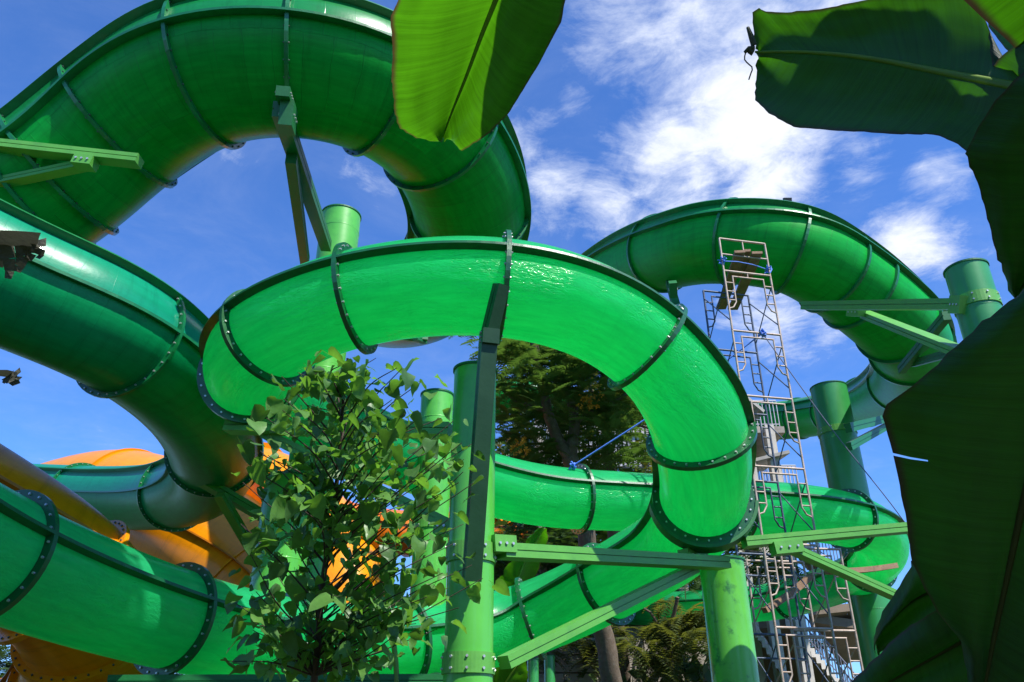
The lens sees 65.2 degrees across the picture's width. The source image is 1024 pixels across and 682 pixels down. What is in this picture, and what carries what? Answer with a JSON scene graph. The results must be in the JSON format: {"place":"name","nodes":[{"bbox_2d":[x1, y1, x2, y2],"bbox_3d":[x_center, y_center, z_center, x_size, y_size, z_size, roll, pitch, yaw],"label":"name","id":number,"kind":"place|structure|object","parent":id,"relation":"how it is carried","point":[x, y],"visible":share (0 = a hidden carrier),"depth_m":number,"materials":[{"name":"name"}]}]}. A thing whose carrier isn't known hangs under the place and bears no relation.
{"place":"outdoors","nodes":[
{"label":"outdoors","id":0,"kind":"place"},
{"bbox_2d":[0,230,45,385],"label":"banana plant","id":1,"kind":"object","parent":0,"point":[26,244],"visible":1,"depth_m":2.45,"materials":[{"name":"brown plant"}]},
{"bbox_2d":[107,674,442,681],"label":"support arm","id":2,"kind":"object","parent":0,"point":[254,678],"visible":0.59,"depth_m":9.92},
{"bbox_2d":[0,0,1013,681],"label":"sky","id":3,"kind":"structure","parent":0,"point":[632,110],"materials":[{"name":"blue"}]},
{"bbox_2d":[494,404,770,681],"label":"dense wood","id":4,"kind":"object","parent":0,"point":[692,669],"visible":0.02,"depth_m":28.65,"materials":[{"name":"green plant"}]},
{"bbox_2d":[346,499,531,556],"bbox_3d":[-1.830,10.907,43.235,22.951,3.858,3.209,23,-35,-37],"label":"cluster","id":5,"kind":"object","parent":4,"relation":"attached to","point":[379,539],"visible":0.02,"depth_m":39.63,"materials":[{"name":"red plant"}]},
{"bbox_2d":[897,311,951,373],"bbox_3d":[9.501,0.375,18.239,0.289,1.042,3.101,-3,-28,7],"label":"support arm","id":6,"kind":"object","parent":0,"point":[937,326],"visible":0.75,"depth_m":18.35},
{"label":"ground","id":7,"kind":"structure","parent":0,"visible":0},
{"bbox_2d":[0,443,143,681],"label":"tube slide","id":8,"kind":"object","parent":7,"relation":"on","point":[33,659],"visible":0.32,"depth_m":11.49,"materials":[{"name":"orange plastic"}]},
{"bbox_2d":[0,645,179,677],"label":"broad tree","id":9,"kind":"object","parent":7,"relation":"on","point":[6,664],"visible":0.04,"depth_m":17.71,"materials":[{"name":"green plant"}]},
{"bbox_2d":[41,448,260,587],"bbox_3d":[-13.605,8.206,26.611,19.536,10.048,5.303,-12,-30,21],"label":"tube slide","id":10,"kind":"object","parent":7,"relation":"on","point":[214,547],"visible":0.13,"depth_m":22.74,"materials":[{"name":"orange plastic"}]},
{"bbox_2d":[247,442,384,602],"bbox_3d":[-7.931,7.659,26.494,9.983,9.342,3.546,-15,-31,27],"label":"tube slide","id":11,"kind":"object","parent":10,"relation":"attached to","point":[332,572],"visible":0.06,"depth_m":24.49,"materials":[{"name":"orange plastic"}]},
{"bbox_2d":[250,471,313,592],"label":"support column","id":12,"kind":"structure","parent":7,"relation":"on","point":[290,555],"depth_m":13.89,"materials":[{"name":"green metal"}]},
{"bbox_2d":[287,204,361,578],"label":"support column","id":13,"kind":"structure","parent":7,"relation":"on","point":[343,221],"depth_m":18.53,"materials":[{"name":"green metal"}]},
{"bbox_2d":[0,0,531,347],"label":"tube slide","id":14,"kind":"object","parent":13,"relation":"attached to","point":[170,92],"visible":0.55,"depth_m":12.31,"materials":[{"name":"green plastic"}]},
{"bbox_2d":[0,138,143,186],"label":"support arm","id":15,"kind":"object","parent":14,"relation":"attached to","point":[82,159],"visible":1,"depth_m":11.87},
{"bbox_2d":[272,85,331,263],"bbox_3d":[-3.890,-2.769,14.776,0.543,2.095,6.392,4,-28,-7],"label":"support arm","id":16,"kind":"object","parent":14,"relation":"attached to","point":[302,189],"visible":0.98,"depth_m":13.95},
{"bbox_2d":[403,337,427,343],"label":"support arm","id":17,"kind":"object","parent":14,"relation":"on","point":[421,340],"visible":0.45,"depth_m":13.68},
{"bbox_2d":[220,346,509,681],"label":"sapling","id":18,"kind":"object","parent":7,"relation":"on","point":[294,653],"visible":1,"depth_m":5.41,"materials":[{"name":"green plant"}]},
{"bbox_2d":[348,574,398,681],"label":"banana plant","id":19,"kind":"object","parent":7,"relation":"on","point":[394,648],"visible":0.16,"depth_m":10.19,"materials":[{"name":"green plant"}]},
{"bbox_2d":[410,388,453,673],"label":"support column","id":20,"kind":"structure","parent":7,"relation":"on","point":[431,409],"depth_m":14.85,"materials":[{"name":"green metal"}]},
{"bbox_2d":[440,360,496,681],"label":"support column","id":21,"kind":"structure","parent":7,"relation":"on","point":[469,656],"depth_m":9.27,"materials":[{"name":"green metal"}]},
{"bbox_2d":[222,419,451,536],"bbox_3d":[-2.377,1.817,10.810,3.575,1.897,0.352,-7,-28,14],"label":"support arm","id":22,"kind":"object","parent":21,"relation":"attached to","point":[231,428],"visible":0.3,"depth_m":10.78},
{"bbox_2d":[492,500,758,669],"bbox_3d":[1.511,3.224,10.845,4.665,2.529,1.163,15,-31,-26],"label":"support arm","id":23,"kind":"object","parent":21,"relation":"attached to","point":[689,559],"visible":0.94,"depth_m":10.47},
{"bbox_2d":[741,522,907,599],"bbox_3d":[4.994,3.333,12.089,3.229,1.244,0.717,4,-28,-7],"label":"support arm","id":24,"kind":"object","parent":23,"relation":"attached to","point":[784,544],"visible":0.88,"depth_m":11.92},
{"bbox_2d":[391,0,564,150],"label":"banana plant","id":25,"kind":"object","parent":7,"relation":"on","point":[463,71],"visible":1,"depth_m":2.24,"materials":[{"name":"green plant"}]},
{"bbox_2d":[493,527,547,681],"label":"banana plant","id":26,"kind":"object","parent":7,"relation":"on","point":[522,570],"visible":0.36,"depth_m":15.85,"materials":[{"name":"green plant"}]},
{"bbox_2d":[527,658,538,681],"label":"support column","id":27,"kind":"structure","parent":7,"relation":"on","point":[533,668],"depth_m":23.73,"materials":[{"name":"green metal"}]},
{"bbox_2d":[544,655,554,681],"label":"support column","id":28,"kind":"structure","parent":7,"relation":"on","point":[549,668],"depth_m":24.70,"materials":[{"name":"green metal"}]},
{"bbox_2d":[449,335,651,681],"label":"feathery tree","id":29,"kind":"object","parent":7,"relation":"on","point":[566,371],"visible":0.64,"depth_m":24.69,"materials":[{"name":"green plant"}]},
{"bbox_2d":[497,437,530,457],"bbox_3d":[0.076,3.162,24.044,0.896,0.591,1.036,-7,-28,14],"label":"blossom cluster","id":30,"kind":"object","parent":29,"relation":"attached to","point":[522,442],"visible":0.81,"depth_m":23.97,"materials":[{"name":"brown plant"}]},
{"bbox_2d":[576,386,603,410],"bbox_3d":[2.362,1.781,24.000,0.876,0.906,1.180,-8,-29,15],"label":"blossom cluster","id":31,"kind":"object","parent":29,"relation":"attached to","point":[586,398],"visible":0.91,"depth_m":23.86,"materials":[{"name":"brown plant"}]},
{"bbox_2d":[525,373,652,681],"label":"feathery tree","id":32,"kind":"object","parent":7,"relation":"on","point":[626,667],"visible":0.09,"depth_m":28.75,"materials":[{"name":"green plant"}]},
{"bbox_2d":[494,456,705,634],"bbox_3d":[3.656,11.163,33.127,13.166,14.074,14.216,0,-28,0],"label":"broad tree","id":33,"kind":"object","parent":7,"relation":"on","point":[570,538],"visible":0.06,"depth_m":32.41,"materials":[{"name":"green plant"}]},
{"bbox_2d":[532,420,687,638],"bbox_3d":[4.097,10.497,33.176,6.459,15.216,0.935,0,-28,0],"label":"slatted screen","id":34,"kind":"object","parent":7,"relation":"on","point":[633,440],"visible":0.04,"depth_m":35.99,"materials":[{"name":"wood"}]},
{"bbox_2d":[526,638,711,681],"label":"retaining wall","id":35,"kind":"structure","parent":7,"relation":"on","point":[574,673],"depth_m":29.45,"materials":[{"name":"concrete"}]},
{"bbox_2d":[534,596,709,681],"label":"feathery tree","id":36,"kind":"object","parent":7,"relation":"on","point":[694,623],"visible":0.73,"depth_m":26.80,"materials":[{"name":"green plant"}]},
{"bbox_2d":[591,625,705,637],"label":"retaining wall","id":37,"kind":"structure","parent":7,"relation":"on","point":[633,630],"depth_m":33.67,"materials":[{"name":"concrete"}]},
{"bbox_2d":[700,555,759,681],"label":"support column","id":38,"kind":"structure","parent":7,"relation":"on","point":[730,638],"depth_m":12.28,"materials":[{"name":"green metal"}]},
{"bbox_2d":[0,229,909,674],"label":"tube slide","id":39,"kind":"object","parent":38,"relation":"on","point":[650,351],"visible":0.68,"depth_m":10.40,"materials":[{"name":"green plastic"}]},
{"bbox_2d":[0,199,263,531],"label":"tube slide","id":40,"kind":"object","parent":39,"relation":"attached to","point":[92,319],"visible":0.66,"depth_m":11.32,"materials":[{"name":"green plastic"}]},
{"bbox_2d":[198,485,260,554],"bbox_3d":[-5.328,3.797,16.020,3.033,1.898,1.050,23,-36,-37],"label":"support arm","id":41,"kind":"object","parent":40,"relation":"attached to","point":[228,501],"visible":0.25,"depth_m":15.67,"materials":[{"name":"dark green steel paint"}]},
{"bbox_2d":[462,283,509,581],"bbox_3d":[-0.334,0.993,9.321,0.280,3.393,1.140,9,-29,-17],"label":"support arm","id":42,"kind":"object","parent":39,"relation":"attached to","point":[489,336],"visible":0.94,"depth_m":9.27},
{"bbox_2d":[696,542,820,591],"bbox_3d":[7.072,9.614,23.060,4.627,7.658,4.014,-16,-32,28],"label":"feathery tree","id":43,"kind":"object","parent":7,"relation":"on","point":[752,568],"visible":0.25,"depth_m":23.74,"materials":[{"name":"green plant"}]},
{"bbox_2d":[702,237,842,681],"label":"scaffold tower","id":44,"kind":"structure","parent":7,"relation":"on","point":[764,554],"depth_m":16.14,"materials":[{"name":"metal"}]},
{"bbox_2d":[568,328,766,469],"bbox_3d":[3.332,1.253,17.180,4.469,2.689,0.226,-9,-29,17],"label":"blue rope","id":45,"kind":"object","parent":44,"relation":"attached to","point":[572,466],"visible":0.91,"depth_m":17.19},
{"bbox_2d":[716,250,744,309],"bbox_3d":[5.190,-1.401,19.051,0.245,0.090,2.577,-2,-28,3],"label":"wooden plank","id":46,"kind":"object","parent":44,"relation":"on","point":[734,266],"visible":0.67,"depth_m":18.69,"materials":[{"name":"brown wood"}]},
{"bbox_2d":[717,256,771,273],"bbox_3d":[5.217,-1.696,17.892,1.307,0.322,0.214,5,-28,-10],"label":"blue rope","id":47,"kind":"object","parent":44,"relation":"attached to","point":[766,268],"visible":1,"depth_m":17.91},
{"bbox_2d":[738,249,750,276],"bbox_3d":[5.338,-1.779,18.477,0.149,0.090,1.083,-2,-28,3],"label":"wooden plank","id":48,"kind":"object","parent":44,"relation":"on","point":[745,260],"visible":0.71,"depth_m":18.29,"materials":[{"name":"brown wood"}]},
{"bbox_2d":[730,251,762,309],"bbox_3d":[5.539,-1.385,19.082,0.251,0.090,2.557,-1,-28,1],"label":"wooden plank","id":49,"kind":"object","parent":44,"relation":"on","point":[742,286],"visible":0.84,"depth_m":18.86,"materials":[{"name":"brown wood"}]},
{"bbox_2d":[761,573,812,612],"bbox_3d":[5.333,4.841,15.409,1.491,0.869,0.137,15,-31,-26],"label":"wooden plank","id":50,"kind":"object","parent":44,"relation":"on","point":[781,599],"visible":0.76,"depth_m":15.33,"materials":[{"name":"brown wood"}]},
{"bbox_2d":[764,336,904,521],"bbox_3d":[7.140,2.994,15.571,3.573,7.048,0.232,3,-28,-5],"label":"guy wire","id":51,"kind":"object","parent":44,"relation":"attached to","point":[833,430],"visible":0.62,"depth_m":16.10,"materials":[{"name":"metal"}]},
{"bbox_2d":[739,397,814,681],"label":"slide tower","id":52,"kind":"structure","parent":7,"relation":"on","point":[763,457],"depth_m":33.20,"materials":[{"name":"metal"}]},
{"bbox_2d":[700,542,858,681],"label":"concrete staircase","id":53,"kind":"structure","parent":7,"relation":"on","point":[841,616],"depth_m":33.22,"materials":[{"name":"grey paint"}]},
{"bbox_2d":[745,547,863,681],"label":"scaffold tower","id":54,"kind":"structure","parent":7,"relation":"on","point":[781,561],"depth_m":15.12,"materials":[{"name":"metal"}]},
{"bbox_2d":[824,563,898,574],"bbox_3d":[7.008,4.556,16.020,1.891,0.368,0.148,12,-30,-21],"label":"wooden plank","id":55,"kind":"object","parent":54,"relation":"on","point":[876,568],"visible":0.61,"depth_m":16.07,"materials":[{"name":"brown wood"}]},
{"bbox_2d":[809,639,829,656],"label":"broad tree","id":56,"kind":"object","parent":7,"relation":"on","point":[818,645],"visible":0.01,"depth_m":44.90,"materials":[{"name":"green plant"}]},
{"bbox_2d":[809,380,889,669],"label":"support column","id":57,"kind":"structure","parent":7,"relation":"on","point":[832,404],"depth_m":26.31,"materials":[{"name":"green metal"}]},
{"bbox_2d":[843,415,886,450],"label":"support arm","id":58,"kind":"object","parent":57,"relation":"attached to","point":[856,442],"visible":0.65,"depth_m":18.23},
{"bbox_2d":[744,0,1023,681],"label":"banana plant","id":59,"kind":"object","parent":7,"relation":"on","point":[953,611],"visible":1,"depth_m":1.60,"materials":[{"name":"green plant"}]},
{"bbox_2d":[943,258,1002,338],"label":"support column","id":60,"kind":"structure","parent":7,"relation":"on","point":[972,279],"depth_m":14.08,"materials":[{"name":"green metal"}]},
{"bbox_2d":[800,295,968,353],"bbox_3d":[7.802,-0.347,16.639,1.416,3.923,5.093,0,-28,0],"label":"support arm","id":61,"kind":"object","parent":60,"relation":"attached to","point":[954,304],"visible":0.98,"depth_m":16.13},
{"bbox_2d":[496,197,956,439],"bbox_3d":[7.924,1.181,36.001,20.727,12.122,32.386,0,-28,0],"label":"tube slide","id":62,"kind":"object","parent":61,"relation":"attached to","point":[814,253],"visible":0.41,"depth_m":20.96,"materials":[{"name":"green plastic"}]},
{"bbox_2d":[666,280,679,304],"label":"support arm","id":63,"kind":"object","parent":62,"relation":"attached to","point":[672,287],"visible":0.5,"depth_m":20.54}
]}

